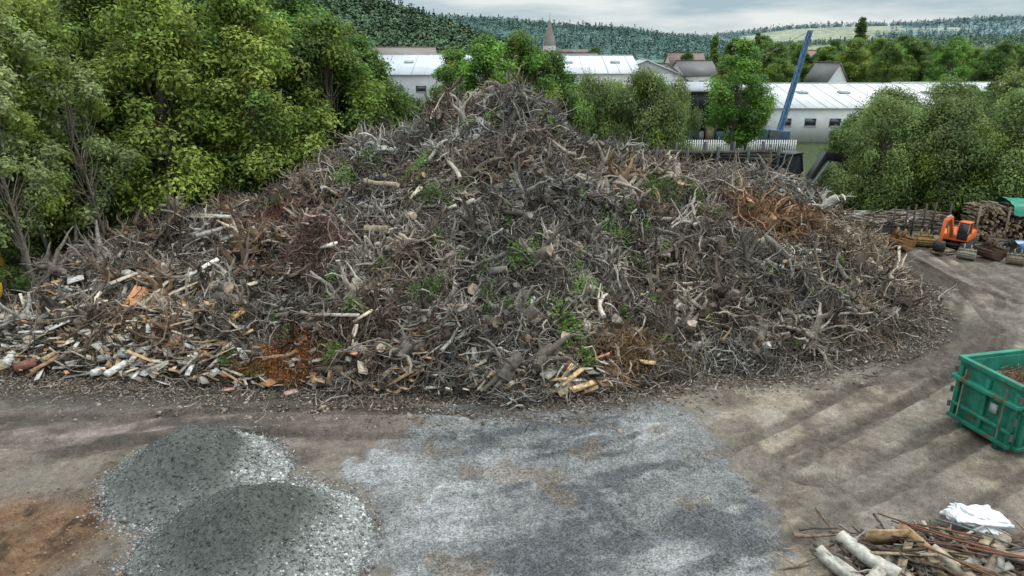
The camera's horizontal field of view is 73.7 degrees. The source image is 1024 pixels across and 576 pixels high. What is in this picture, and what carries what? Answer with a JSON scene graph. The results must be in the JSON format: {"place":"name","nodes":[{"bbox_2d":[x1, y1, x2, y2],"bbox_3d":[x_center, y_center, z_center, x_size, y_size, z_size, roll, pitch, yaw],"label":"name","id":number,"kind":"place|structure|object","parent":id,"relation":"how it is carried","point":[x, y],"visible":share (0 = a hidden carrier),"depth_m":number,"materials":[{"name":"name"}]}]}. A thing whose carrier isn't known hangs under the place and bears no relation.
{"place":"outdoors","nodes":[
{"label":"outdoors","id":0,"kind":"place"},
{"bbox_2d":[0,62,1023,575],"bbox_3d":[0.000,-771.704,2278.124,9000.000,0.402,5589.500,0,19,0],"label":"ground","id":1,"kind":"structure","parent":0,"point":[984,302],"depth_m":21.06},
{"bbox_2d":[0,252,17,304],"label":"tracked excavator","id":2,"kind":"object","parent":1,"relation":"on","point":[1,263],"visible":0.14,"depth_m":34.82,"materials":[{"name":"metal"}]},
{"bbox_2d":[0,264,36,295],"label":"bush","id":3,"kind":"object","parent":1,"relation":"on","point":[7,271],"visible":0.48,"depth_m":33.24,"materials":[{"name":"green plant"}]},
{"bbox_2d":[0,229,45,271],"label":"bush","id":4,"kind":"object","parent":1,"relation":"on","point":[10,251],"visible":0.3,"depth_m":36.82,"materials":[{"name":"green plant"}]},
{"bbox_2d":[0,72,73,279],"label":"slender tree","id":5,"kind":"object","parent":1,"relation":"on","point":[16,202],"visible":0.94,"depth_m":33.05,"materials":[{"name":"green plant"}]},
{"bbox_2d":[0,46,75,270],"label":"slender tree","id":6,"kind":"object","parent":1,"relation":"on","point":[57,153],"visible":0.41,"depth_m":33.30,"materials":[{"name":"green plant"}]},
{"bbox_2d":[1,0,82,162],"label":"deciduous tree","id":7,"kind":"object","parent":1,"relation":"on","point":[44,12],"visible":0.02,"depth_m":49.13,"materials":[{"name":"green plant"}]},
{"bbox_2d":[0,4,98,257],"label":"slender tree","id":8,"kind":"object","parent":1,"relation":"on","point":[20,57],"visible":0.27,"depth_m":34.88,"materials":[{"name":"green plant"}]},
{"bbox_2d":[0,0,155,258],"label":"deciduous tree","id":9,"kind":"object","parent":1,"relation":"on","point":[28,10],"visible":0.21,"depth_m":37.79,"materials":[{"name":"green plant"}]},
{"bbox_2d":[13,41,148,228],"bbox_3d":[-22.799,-6.467,36.630,6.024,12.808,5.044,-12,22,-31],"label":"slender tree","id":10,"kind":"object","parent":1,"relation":"on","point":[92,144],"visible":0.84,"depth_m":35.70,"materials":[{"name":"green plant"}]},
{"bbox_2d":[59,187,165,236],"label":"bush","id":11,"kind":"object","parent":1,"relation":"on","point":[112,209],"visible":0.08,"depth_m":40.20,"materials":[{"name":"green plant"}]},
{"bbox_2d":[42,0,208,199],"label":"deciduous tree","id":12,"kind":"object","parent":1,"relation":"on","point":[77,8],"visible":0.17,"depth_m":41.63,"materials":[{"name":"green plant"}]},
{"bbox_2d":[67,0,265,226],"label":"deciduous tree","id":13,"kind":"object","parent":1,"relation":"on","point":[160,24],"visible":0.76,"depth_m":39.65,"materials":[{"name":"green plant"}]},
{"bbox_2d":[76,424,304,540],"bbox_3d":[-9.400,5.111,20.321,6.500,2.003,6.500,0,19,0],"label":"gravel heap","id":14,"kind":"object","parent":1,"relation":"on","point":[161,481],"visible":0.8,"depth_m":19.42,"materials":[{"name":"gravel"}]},
{"bbox_2d":[156,169,252,214],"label":"bush","id":15,"kind":"object","parent":1,"relation":"on","point":[218,189],"visible":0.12,"depth_m":42.33,"materials":[{"name":"green plant"}]},
{"bbox_2d":[153,0,305,181],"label":"deciduous tree","id":16,"kind":"object","parent":1,"relation":"on","point":[197,2],"visible":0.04,"depth_m":45.05,"materials":[{"name":"green plant"}]},
{"bbox_2d":[102,466,396,575],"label":"gravel heap","id":17,"kind":"object","parent":1,"relation":"on","point":[287,528],"visible":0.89,"depth_m":16.53,"materials":[{"name":"gravel"}]},
{"bbox_2d":[166,0,343,197],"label":"deciduous tree","id":18,"kind":"object","parent":1,"relation":"on","point":[235,18],"visible":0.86,"depth_m":42.25,"materials":[{"name":"green plant"}]},
{"bbox_2d":[240,150,327,196],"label":"bush","id":19,"kind":"object","parent":1,"relation":"on","point":[267,179],"visible":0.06,"depth_m":45.04,"materials":[{"name":"green plant"}]},
{"bbox_2d":[262,0,381,150],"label":"deciduous tree","id":20,"kind":"object","parent":1,"relation":"on","point":[289,8],"visible":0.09,"depth_m":50.21,"materials":[{"name":"green plant"}]},
{"bbox_2d":[262,7,396,174],"bbox_3d":[-12.934,-11.894,48.884,9.311,15.148,10.124,-2,19,-7],"label":"deciduous tree","id":21,"kind":"object","parent":1,"relation":"on","point":[321,35],"visible":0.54,"depth_m":47.09,"materials":[{"name":"green plant"}]},
{"bbox_2d":[336,17,383,74],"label":"deciduous tree","id":22,"kind":"object","parent":1,"relation":"on","point":[348,27],"visible":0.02,"depth_m":58.34,"materials":[{"name":"green plant"}]},
{"bbox_2d":[330,29,417,133],"bbox_3d":[-11.446,-13.190,54.371,8.674,13.973,9.697,-12,22,-32],"label":"deciduous tree","id":23,"kind":"object","parent":1,"relation":"on","point":[398,102],"visible":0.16,"depth_m":52.17,"materials":[{"name":"green plant"}]},
{"bbox_2d":[397,90,426,122],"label":"bush","id":24,"kind":"object","parent":1,"relation":"on","point":[410,117],"visible":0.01,"depth_m":57.53,"materials":[{"name":"green plant"}]},
{"bbox_2d":[378,54,502,121],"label":"factory hall","id":25,"kind":"structure","parent":1,"relation":"on","point":[412,72],"depth_m":120.74,"materials":[{"name":"paint"}]},
{"bbox_2d":[419,45,477,110],"bbox_3d":[-5.182,-14.670,60.351,6.627,12.891,6.052,-15,24,-37],"label":"deciduous tree","id":26,"kind":"object","parent":1,"relation":"on","point":[452,57],"visible":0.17,"depth_m":58.49,"materials":[{"name":"green plant"}]},
{"bbox_2d":[0,61,958,412],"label":"brush pile","id":27,"kind":"object","parent":1,"relation":"on","point":[294,287],"visible":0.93,"depth_m":30.35,"materials":[{"name":"brown wood"}]},
{"bbox_2d":[0,186,655,398],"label":"scrap lumber","id":28,"kind":"object","parent":27,"relation":"on","point":[159,368],"visible":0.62,"depth_m":26.84,"materials":[{"name":"brown wood"}]},
{"bbox_2d":[213,96,858,370],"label":"green sprouts","id":29,"kind":"object","parent":27,"relation":"on","point":[518,256],"visible":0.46,"depth_m":29.48,"materials":[{"name":"green plant"}]},
{"bbox_2d":[206,158,866,351],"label":"cut logs","id":30,"kind":"object","parent":27,"relation":"on","point":[222,286],"visible":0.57,"depth_m":29.48,"materials":[{"name":"brown wood"}]},
{"bbox_2d":[441,28,518,98],"bbox_3d":[-2.188,-14.011,56.541,8.471,14.147,8.699,-1,19,-3],"label":"deciduous tree","id":31,"kind":"object","parent":1,"relation":"on","point":[485,59],"visible":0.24,"depth_m":54.25,"materials":[{"name":"green plant"}]},
{"bbox_2d":[0,282,961,438],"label":"stick litter","id":32,"kind":"object","parent":1,"relation":"on","point":[272,392],"visible":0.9,"depth_m":25.62,"materials":[{"name":"brown wood"}]},
{"bbox_2d":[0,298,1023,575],"bbox_3d":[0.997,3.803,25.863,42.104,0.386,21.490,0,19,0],"label":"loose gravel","id":33,"kind":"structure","parent":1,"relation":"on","point":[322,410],"depth_m":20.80,"materials":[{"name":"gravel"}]},
{"bbox_2d":[481,27,569,117],"bbox_3d":[1.095,-14.655,58.335,8.283,14.221,7.566,5,20,15],"label":"deciduous tree","id":34,"kind":"object","parent":1,"relation":"on","point":[521,47],"visible":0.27,"depth_m":56.13,"materials":[{"name":"green plant"}]},
{"bbox_2d":[529,45,589,122],"bbox_3d":[3.589,-14.730,60.481,7.200,12.899,7.394,-1,19,-3],"label":"deciduous tree","id":35,"kind":"object","parent":1,"relation":"on","point":[557,64],"visible":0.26,"depth_m":58.37,"materials":[{"name":"green plant"}]},
{"bbox_2d":[543,20,587,54],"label":"church","id":36,"kind":"structure","parent":1,"relation":"on","point":[549,39],"depth_m":280.19,"materials":[{"name":"paint"}]},
{"bbox_2d":[556,84,601,138],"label":"bush","id":37,"kind":"object","parent":1,"relation":"on","point":[583,114],"visible":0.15,"depth_m":56.47,"materials":[{"name":"green plant"}]},
{"bbox_2d":[537,55,638,118],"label":"factory hall","id":38,"kind":"structure","parent":1,"relation":"on","point":[616,67],"depth_m":121.20,"materials":[{"name":"paint"}]},
{"bbox_2d":[567,61,633,144],"bbox_3d":[6.927,-13.605,59.369,7.686,11.651,7.740,9,21,24],"label":"bush","id":39,"kind":"object","parent":1,"relation":"on","point":[604,96],"visible":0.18,"depth_m":58.13,"materials":[{"name":"green plant"}]},
{"bbox_2d":[587,77,644,150],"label":"bush","id":40,"kind":"object","parent":1,"relation":"on","point":[619,87],"visible":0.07,"depth_m":60.01,"materials":[{"name":"green plant"}]},
{"bbox_2d":[603,63,691,149],"bbox_3d":[11.496,-13.615,59.484,8.480,11.713,8.068,-4,19,-12],"label":"bush","id":41,"kind":"object","parent":1,"relation":"on","point":[653,88],"visible":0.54,"depth_m":57.12,"materials":[{"name":"green plant"}]},
{"bbox_2d":[636,59,679,110],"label":"factory hall","id":42,"kind":"structure","parent":1,"relation":"on","point":[663,70],"depth_m":132.30,"materials":[{"name":"paint"}]},
{"bbox_2d":[640,67,707,149],"bbox_3d":[14.419,-13.925,61.115,6.772,11.091,6.726,-15,24,-37],"label":"bush","id":43,"kind":"object","parent":1,"relation":"on","point":[695,121],"visible":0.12,"depth_m":59.47,"materials":[{"name":"green plant"}]},
{"bbox_2d":[673,63,712,81],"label":"walls","id":44,"kind":"structure","parent":1,"relation":"on","point":[693,78],"depth_m":177.63,"materials":[{"name":"paint"}]},
{"bbox_2d":[672,60,717,75],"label":"roof","id":45,"kind":"structure","parent":44,"relation":"on","point":[697,67],"depth_m":178.63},
{"bbox_2d":[645,141,783,170],"bbox_3d":[15.604,-8.703,54.031,10.800,5.254,3.425,-1,19,-3],"label":"timber trailer","id":46,"kind":"object","parent":1,"relation":"on","point":[748,153],"visible":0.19,"depth_m":52.18,"materials":[{"name":"paint"}]},
{"bbox_2d":[709,35,720,67],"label":"poplar tree","id":47,"kind":"object","parent":1,"relation":"on","point":[714,53],"visible":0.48,"depth_m":188.20,"materials":[{"name":"green plant"}]},
{"bbox_2d":[711,54,737,81],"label":"deciduous tree","id":48,"kind":"object","parent":1,"relation":"on","point":[723,73],"visible":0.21,"depth_m":149.13,"materials":[{"name":"green plant"}]},
{"bbox_2d":[720,37,738,55],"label":"deciduous tree","id":49,"kind":"object","parent":1,"relation":"on","point":[728,47],"visible":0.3,"depth_m":278.94,"materials":[{"name":"green plant"}]},
{"bbox_2d":[679,140,796,150],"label":"picket fence","id":50,"kind":"object","parent":1,"relation":"on","point":[754,143],"visible":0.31,"depth_m":83.83,"materials":[{"name":"paint"}]},
{"bbox_2d":[699,37,779,150],"bbox_3d":[21.671,-16.956,65.548,7.822,13.814,6.641,2,19,6],"label":"slender tree","id":51,"kind":"object","parent":1,"relation":"on","point":[721,110],"visible":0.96,"depth_m":63.89,"materials":[{"name":"green plant"}]},
{"bbox_2d":[720,59,778,157],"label":"slender tree","id":52,"kind":"object","parent":1,"relation":"on","point":[761,128],"visible":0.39,"depth_m":65.66,"materials":[{"name":"green plant"}]},
{"bbox_2d":[707,30,813,150],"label":"crane","id":53,"kind":"object","parent":1,"relation":"on","point":[779,132],"visible":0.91,"depth_m":85.18,"materials":[{"name":"paint"}]},
{"bbox_2d":[756,40,802,82],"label":"deciduous tree","id":54,"kind":"object","parent":1,"relation":"on","point":[774,61],"visible":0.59,"depth_m":144.94,"materials":[{"name":"green plant"}]},
{"bbox_2d":[789,44,808,82],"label":"deciduous tree","id":55,"kind":"object","parent":1,"relation":"on","point":[796,51],"visible":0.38,"depth_m":215.39,"materials":[{"name":"green plant"}]},
{"bbox_2d":[772,150,855,198],"bbox_3d":[23.630,-8.511,54.296,10.927,4.644,4.212,-10,21,-27],"label":"grapple excavator","id":56,"kind":"object","parent":1,"relation":"on","point":[819,162],"visible":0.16,"depth_m":53.58,"materials":[{"name":"metal"}]},
{"bbox_2d":[801,45,842,80],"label":"deciduous tree","id":57,"kind":"object","parent":1,"relation":"on","point":[827,53],"visible":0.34,"depth_m":183.92,"materials":[{"name":"green plant"}]},
{"bbox_2d":[811,39,843,60],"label":"deciduous tree","id":58,"kind":"object","parent":1,"relation":"on","point":[837,43],"visible":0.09,"depth_m":206.49,"materials":[{"name":"green plant"}]},
{"bbox_2d":[828,66,846,82],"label":"walls","id":59,"kind":"structure","parent":1,"relation":"on","point":[838,76],"depth_m":139.63,"materials":[{"name":"paint"}]},
{"bbox_2d":[802,62,848,82],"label":"roof","id":60,"kind":"structure","parent":59,"relation":"on","point":[821,72],"depth_m":142.34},
{"bbox_2d":[814,112,878,204],"bbox_3d":[28.386,-10.934,57.541,5.135,7.826,5.391,-7,20,-19],"label":"bush","id":61,"kind":"object","parent":1,"relation":"on","point":[831,148],"visible":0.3,"depth_m":56.84,"materials":[{"name":"green plant"}]},
{"bbox_2d":[834,37,874,82],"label":"deciduous tree","id":62,"kind":"object","parent":1,"relation":"on","point":[858,54],"visible":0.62,"depth_m":170.80,"materials":[{"name":"green plant"}]},
{"bbox_2d":[847,16,869,76],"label":"poplar tree","id":63,"kind":"object","parent":1,"relation":"on","point":[860,29],"visible":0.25,"depth_m":177.38,"materials":[{"name":"green plant"}]},
{"bbox_2d":[866,37,891,65],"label":"deciduous tree","id":64,"kind":"object","parent":1,"relation":"on","point":[877,44],"visible":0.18,"depth_m":233.31,"materials":[{"name":"green plant"}]},
{"bbox_2d":[820,87,939,215],"bbox_3d":[28.645,-10.624,53.002,8.708,10.083,8.647,-17,25,-40],"label":"bush","id":65,"kind":"object","parent":1,"relation":"on","point":[867,200],"visible":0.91,"depth_m":52.36,"materials":[{"name":"green plant"}]},
{"bbox_2d":[834,81,939,192],"bbox_3d":[31.567,-12.128,57.360,9.422,10.195,8.964,3,19,8],"label":"bush","id":66,"kind":"object","parent":1,"relation":"on","point":[902,95],"visible":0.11,"depth_m":55.17,"materials":[{"name":"green plant"}]},
{"bbox_2d":[865,40,912,82],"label":"deciduous tree","id":67,"kind":"object","parent":1,"relation":"on","point":[889,53],"visible":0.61,"depth_m":147.12,"materials":[{"name":"green plant"}]},
{"bbox_2d":[868,45,920,81],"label":"deciduous tree","id":68,"kind":"object","parent":1,"relation":"on","point":[914,71],"visible":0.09,"depth_m":169.34,"materials":[{"name":"green plant"}]},
{"bbox_2d":[888,206,909,233],"bbox_3d":[25.855,-4.064,44.975,1.300,2.400,1.290,-2,19,-5],"label":"pallet fork attachment","id":69,"kind":"object","parent":1,"relation":"on","point":[905,224],"visible":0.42,"depth_m":45.44,"materials":[{"name":"metal"}]},
{"bbox_2d":[775,507,1023,575],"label":"scrap timber heap","id":70,"kind":"object","parent":1,"relation":"on","point":[876,552],"visible":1,"depth_m":16.48,"materials":[{"name":"brown wood"}]},
{"bbox_2d":[939,502,1014,537],"bbox_3d":[12.221,6.111,17.840,1.725,0.768,1.111,0,19,0],"label":"white plastic bag","id":71,"kind":"object","parent":70,"relation":"on","point":[973,516],"visible":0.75,"depth_m":17.63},
{"bbox_2d":[883,227,917,250],"bbox_3d":[25.053,-3.214,43.972,1.420,1.374,1.440,-8,20,-22],"label":"excavator bucket","id":72,"kind":"object","parent":1,"relation":"on","point":[903,238],"visible":0.78,"depth_m":43.63,"materials":[{"name":"metal"}]},
{"bbox_2d":[845,208,958,235],"bbox_3d":[26.712,-4.647,48.895,10.518,1.763,5.703,0,19,0],"label":"scrap timber row","id":73,"kind":"object","parent":1,"relation":"on","point":[881,216],"visible":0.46,"depth_m":48.40,"materials":[{"name":"brown wood"}]},
{"bbox_2d":[896,37,930,81],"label":"deciduous tree","id":74,"kind":"object","parent":1,"relation":"on","point":[911,46],"visible":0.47,"depth_m":170.27,"materials":[{"name":"green plant"}]},
{"bbox_2d":[908,203,927,235],"bbox_3d":[27.764,-4.364,45.847,1.300,2.400,1.290,-6,20,-16],"label":"pallet fork attachment","id":75,"kind":"object","parent":1,"relation":"on","point":[913,222],"visible":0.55,"depth_m":46.33,"materials":[{"name":"metal"}]},
{"bbox_2d":[913,229,935,246],"bbox_3d":[26.918,-3.308,44.598,1.200,1.145,1.183,7,20,20],"label":"excavator bucket","id":76,"kind":"object","parent":1,"relation":"on","point":[927,240],"visible":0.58,"depth_m":44.32,"materials":[{"name":"metal"}]},
{"bbox_2d":[920,39,935,81],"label":"deciduous tree","id":77,"kind":"object","parent":1,"relation":"on","point":[927,44],"visible":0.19,"depth_m":201.63,"materials":[{"name":"green plant"}]},
{"bbox_2d":[928,202,952,234],"bbox_3d":[29.084,-4.468,46.148,1.300,2.400,1.290,8,20,22],"label":"pallet fork attachment","id":78,"kind":"object","parent":1,"relation":"on","point":[933,218],"visible":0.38,"depth_m":46.71,"materials":[{"name":"metal"}]},
{"bbox_2d":[872,90,1010,218],"bbox_3d":[33.180,-9.947,51.653,8.964,9.761,9.422,-13,23,-32],"label":"bush","id":79,"kind":"object","parent":1,"relation":"on","point":[953,117],"visible":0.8,"depth_m":49.53,"materials":[{"name":"green plant"}]},
{"bbox_2d":[921,40,973,81],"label":"deciduous tree","id":80,"kind":"object","parent":1,"relation":"on","point":[952,53],"visible":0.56,"depth_m":143.28,"materials":[{"name":"green plant"}]},
{"bbox_2d":[892,82,1004,91],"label":"warehouse","id":81,"kind":"structure","parent":1,"relation":"on","point":[983,84],"depth_m":127.26,"materials":[{"name":"paint"}]},
{"bbox_2d":[926,35,975,75],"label":"deciduous tree","id":82,"kind":"object","parent":1,"relation":"on","point":[961,41],"visible":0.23,"depth_m":167.70,"materials":[{"name":"green plant"}]},
{"bbox_2d":[932,215,976,251],"bbox_3d":[27.959,-3.521,43.221,4.383,2.475,1.768,-17,25,-40],"label":"mini excavator","id":83,"kind":"object","parent":1,"relation":"on","point":[963,233],"visible":0.88,"depth_m":43.04,"materials":[{"name":"metal"}]},
{"bbox_2d":[902,69,1007,185],"bbox_3d":[36.138,-12.495,56.473,9.608,11.427,9.675,1,19,2],"label":"bush","id":84,"kind":"object","parent":1,"relation":"on","point":[941,88],"visible":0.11,"depth_m":55.34,"materials":[{"name":"green plant"}]},
{"bbox_2d":[956,244,976,259],"bbox_3d":[27.924,-2.249,41.880,0.960,0.916,0.946,14,24,36],"label":"excavator bucket","id":85,"kind":"object","parent":1,"relation":"on","point":[968,253],"visible":1,"depth_m":41.75,"materials":[{"name":"metal"}]},
{"bbox_2d":[960,47,985,70],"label":"deciduous tree","id":86,"kind":"object","parent":1,"relation":"on","point":[978,51],"visible":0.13,"depth_m":197.92,"materials":[{"name":"green plant"}]},
{"bbox_2d":[926,80,1023,223],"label":"bush","id":87,"kind":"object","parent":1,"relation":"on","point":[1013,166],"visible":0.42,"depth_m":49.13,"materials":[{"name":"green plant"}]},
{"bbox_2d":[946,348,1023,452],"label":"skip container","id":88,"kind":"object","parent":1,"relation":"on","point":[987,401],"visible":1,"depth_m":22.08,"materials":[{"name":"green paint"},{"name":"rusty steel"}]},
{"bbox_2d":[976,81,1000,115],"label":"deciduous tree","id":89,"kind":"object","parent":1,"relation":"on","point":[985,92],"visible":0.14,"depth_m":109.42,"materials":[{"name":"green plant"}]},
{"bbox_2d":[960,197,1023,240],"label":"firewood stack","id":90,"kind":"object","parent":1,"relation":"on","point":[1001,210],"visible":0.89,"depth_m":45.62,"materials":[{"name":"brown wood"}]},
{"bbox_2d":[974,237,1009,260],"bbox_3d":[29.452,-2.439,41.899,1.301,1.259,1.320,-4,19,-11],"label":"excavator bucket","id":91,"kind":"object","parent":1,"relation":"on","point":[994,251],"visible":0.94,"depth_m":41.60,"materials":[{"name":"metal"}]},
{"bbox_2d":[967,40,1021,81],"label":"deciduous tree","id":92,"kind":"object","parent":1,"relation":"on","point":[992,64],"visible":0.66,"depth_m":141.88,"materials":[{"name":"green plant"}]},
{"bbox_2d":[970,66,1023,184],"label":"bush","id":93,"kind":"object","parent":1,"relation":"on","point":[1017,77],"visible":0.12,"depth_m":54.89,"materials":[{"name":"green plant"}]},
{"bbox_2d":[986,231,1008,243],"bbox_3d":[31.807,-3.252,44.615,1.080,1.030,1.065,3,19,9],"label":"excavator bucket","id":94,"kind":"object","parent":1,"relation":"on","point":[1000,239],"visible":0.55,"depth_m":44.48,"materials":[{"name":"metal"}]},
{"bbox_2d":[998,238,1021,252],"bbox_3d":[31.074,-2.599,42.717,1.080,1.030,1.065,-13,23,-34],"label":"excavator bucket","id":95,"kind":"object","parent":1,"relation":"on","point":[1012,244],"visible":0.46,"depth_m":42.51,"materials":[{"name":"metal"}]},
{"bbox_2d":[1004,112,1023,197],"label":"bush","id":96,"kind":"object","parent":1,"relation":"on","point":[1022,131],"visible":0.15,"depth_m":50.34,"materials":[{"name":"green plant"}]},
{"bbox_2d":[1005,249,1023,264],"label":"excavator bucket","id":97,"kind":"object","parent":1,"relation":"on","point":[1013,258],"visible":1,"depth_m":40.69,"materials":[{"name":"metal"}]},
{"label":"walls","id":98,"kind":"object","parent":1,"relation":"on","visible":0},
{"bbox_2d":[373,47,436,53],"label":"roof","id":99,"kind":"structure","parent":98,"relation":"on","point":[407,50],"depth_m":163.28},
{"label":"walls","id":100,"kind":"object","parent":1,"relation":"on","visible":0},
{"bbox_2d":[663,52,704,65],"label":"roof","id":101,"kind":"structure","parent":100,"relation":"on","point":[673,56],"depth_m":235.48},
{"bbox_2d":[451,20,709,61],"bbox_3d":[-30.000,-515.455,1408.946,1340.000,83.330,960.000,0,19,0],"label":"hill","id":102,"kind":"structure","parent":0,"point":[653,58],"depth_m":1212.48,"materials":[{"name":"green plant"}]},
{"bbox_2d":[48,0,1023,58],"bbox_3d":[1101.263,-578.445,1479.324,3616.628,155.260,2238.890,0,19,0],"label":"distant forest","id":103,"kind":"object","parent":102,"relation":"on","point":[375,17],"visible":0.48,"depth_m":1159.33,"materials":[{"name":"green plant"}]},
{"bbox_2d":[388,0,1023,36],"label":"sky","id":104,"kind":"structure","parent":0,"point":[710,17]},
{"bbox_2d":[665,82,764,141],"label":"warehouse","id":105,"kind":"structure","parent":0,"point":[699,97],"depth_m":98.78,"materials":[{"name":"paint"}]},
{"bbox_2d":[727,83,933,142],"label":"warehouse","id":106,"kind":"structure","parent":0,"point":[816,110],"depth_m":96.71,"materials":[{"name":"paint"}]},
{"bbox_2d":[762,118,840,126],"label":"windows","id":107,"kind":"structure","parent":106,"relation":"in","point":[809,122],"depth_m":95.73,"materials":[{"name":"black glass"}]},
{"bbox_2d":[696,19,1023,43],"bbox_3d":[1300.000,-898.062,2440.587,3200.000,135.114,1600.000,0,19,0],"label":"hill","id":108,"kind":"structure","parent":0,"point":[785,35],"depth_m":2228.19,"materials":[{"name":"green plant"}]},
{"bbox_2d":[808,40,1016,56],"bbox_3d":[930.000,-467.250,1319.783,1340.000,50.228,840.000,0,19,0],"label":"hill","id":109,"kind":"structure","parent":0,"point":[813,47],"depth_m":1221.10,"materials":[{"name":"green plant"}]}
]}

